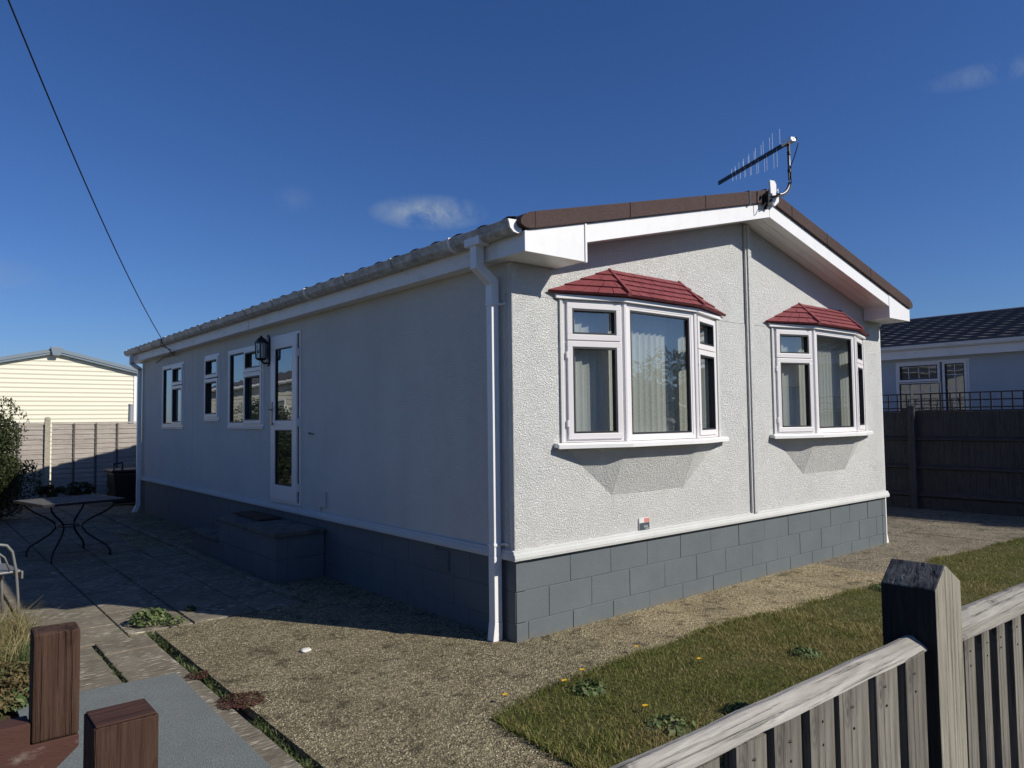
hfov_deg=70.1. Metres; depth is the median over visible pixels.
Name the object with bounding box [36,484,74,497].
shrub
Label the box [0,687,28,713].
bedding plant
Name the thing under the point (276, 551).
doorstep
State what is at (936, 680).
picket fence
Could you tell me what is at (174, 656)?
ground
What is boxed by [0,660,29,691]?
bedding plant
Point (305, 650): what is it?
stone
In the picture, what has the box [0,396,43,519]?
bush
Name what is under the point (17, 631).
grass tuft
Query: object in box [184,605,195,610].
weed
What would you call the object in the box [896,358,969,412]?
window
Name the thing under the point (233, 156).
sky
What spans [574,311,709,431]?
vertical blind
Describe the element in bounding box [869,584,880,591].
weed
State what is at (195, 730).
walkway mat
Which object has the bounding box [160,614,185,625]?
weed
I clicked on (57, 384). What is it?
mobile home
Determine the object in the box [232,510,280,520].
doormat
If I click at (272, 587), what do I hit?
kerb
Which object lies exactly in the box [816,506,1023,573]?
side path
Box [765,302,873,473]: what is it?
bay window
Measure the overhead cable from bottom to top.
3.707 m
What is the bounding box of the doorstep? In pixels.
[190,515,324,583]
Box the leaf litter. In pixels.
[216,597,673,733]
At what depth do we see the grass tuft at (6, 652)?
4.82 m
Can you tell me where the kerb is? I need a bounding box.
[79,504,297,598]
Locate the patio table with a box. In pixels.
[13,494,124,563]
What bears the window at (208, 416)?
in the bungalow at (400, 428)
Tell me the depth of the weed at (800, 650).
4.81 m
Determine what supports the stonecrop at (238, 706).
on the patio
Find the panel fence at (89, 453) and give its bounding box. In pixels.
[4,417,141,499]
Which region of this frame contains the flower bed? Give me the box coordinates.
[0,626,28,720]
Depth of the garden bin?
14.76 m
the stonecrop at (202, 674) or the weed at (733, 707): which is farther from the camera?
the stonecrop at (202, 674)
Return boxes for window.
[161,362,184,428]
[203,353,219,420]
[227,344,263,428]
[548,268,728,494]
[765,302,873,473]
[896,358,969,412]
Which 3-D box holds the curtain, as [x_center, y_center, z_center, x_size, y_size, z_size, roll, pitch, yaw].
[-5.593,0.231,12.316,0.010,0.940,0.500,2,-4,-40]
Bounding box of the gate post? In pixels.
[83,698,158,767]
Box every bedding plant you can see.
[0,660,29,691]
[0,679,28,715]
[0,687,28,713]
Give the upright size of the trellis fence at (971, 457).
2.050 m
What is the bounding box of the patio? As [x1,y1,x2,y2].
[0,504,302,767]
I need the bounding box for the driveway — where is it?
[88,505,883,767]
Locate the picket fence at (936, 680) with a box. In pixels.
[610,558,1023,767]
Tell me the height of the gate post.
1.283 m
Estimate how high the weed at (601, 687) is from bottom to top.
0.069 m
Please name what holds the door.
in the bungalow at (400, 428)
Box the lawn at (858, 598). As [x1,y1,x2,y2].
[493,540,1023,767]
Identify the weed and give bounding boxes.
[127,607,170,627]
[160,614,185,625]
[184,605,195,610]
[569,678,607,696]
[645,713,695,738]
[723,700,752,712]
[790,646,823,659]
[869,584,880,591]
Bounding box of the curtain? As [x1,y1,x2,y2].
[176,370,182,420]
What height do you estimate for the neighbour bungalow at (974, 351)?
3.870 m
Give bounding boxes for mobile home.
[0,347,136,479]
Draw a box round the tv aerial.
[718,129,798,211]
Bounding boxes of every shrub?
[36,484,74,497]
[67,481,95,495]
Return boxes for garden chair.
[0,543,22,615]
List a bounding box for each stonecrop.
[184,671,208,679]
[215,690,264,709]
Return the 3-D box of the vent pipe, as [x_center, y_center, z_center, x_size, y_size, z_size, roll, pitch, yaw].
[-9.772,1.573,18.657,0.142,2.116,0.120,2,-4,-40]
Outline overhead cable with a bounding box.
[7,0,175,362]
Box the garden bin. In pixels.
[104,462,140,503]
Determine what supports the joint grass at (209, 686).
on the patio
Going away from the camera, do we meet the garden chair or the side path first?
the garden chair
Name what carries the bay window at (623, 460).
in the bungalow at (400, 428)
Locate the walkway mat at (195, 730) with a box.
[17,673,271,767]
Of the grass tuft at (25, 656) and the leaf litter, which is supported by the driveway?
the leaf litter
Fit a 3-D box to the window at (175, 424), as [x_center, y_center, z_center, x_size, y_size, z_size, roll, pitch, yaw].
[-5.542,0.203,11.943,0.066,1.052,1.240,2,-4,-40]
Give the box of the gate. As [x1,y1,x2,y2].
[0,622,79,767]
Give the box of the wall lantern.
[255,335,269,365]
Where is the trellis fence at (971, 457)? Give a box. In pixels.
[882,390,1023,516]
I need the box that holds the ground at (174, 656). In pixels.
[10,480,1023,763]
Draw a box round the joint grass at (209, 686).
[54,563,319,767]
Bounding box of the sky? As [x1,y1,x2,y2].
[0,0,1023,420]
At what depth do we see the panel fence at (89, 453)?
15.97 m
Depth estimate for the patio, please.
6.85 m
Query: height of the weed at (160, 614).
0.133 m
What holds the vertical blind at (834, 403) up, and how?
hanging from the bungalow at (400, 428)
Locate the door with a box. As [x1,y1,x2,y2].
[268,330,301,505]
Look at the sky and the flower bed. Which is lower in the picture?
the flower bed
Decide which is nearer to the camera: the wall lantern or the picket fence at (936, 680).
the picket fence at (936, 680)
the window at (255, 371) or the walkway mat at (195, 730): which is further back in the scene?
the window at (255, 371)
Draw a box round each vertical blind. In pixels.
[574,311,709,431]
[781,336,849,426]
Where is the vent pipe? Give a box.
[128,404,132,421]
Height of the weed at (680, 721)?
0.075 m
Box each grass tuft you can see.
[0,597,64,648]
[0,625,29,667]
[0,637,29,662]
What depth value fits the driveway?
4.87 m
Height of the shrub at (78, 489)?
0.402 m
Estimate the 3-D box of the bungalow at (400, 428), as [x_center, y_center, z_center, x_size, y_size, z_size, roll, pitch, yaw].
[-1.106,0.252,11.278,6.515,3.904,11.372,2,-4,-40]
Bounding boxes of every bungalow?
[124,180,912,642]
[880,307,1023,412]
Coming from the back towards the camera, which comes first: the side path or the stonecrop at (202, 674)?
the side path
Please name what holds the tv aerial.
attached to the bungalow at (400, 428)
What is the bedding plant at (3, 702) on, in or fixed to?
on the flower bed
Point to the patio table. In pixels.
(50, 502)
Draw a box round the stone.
[300,647,311,652]
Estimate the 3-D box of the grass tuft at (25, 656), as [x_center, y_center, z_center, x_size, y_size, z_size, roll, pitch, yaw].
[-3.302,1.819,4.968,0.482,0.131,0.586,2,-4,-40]

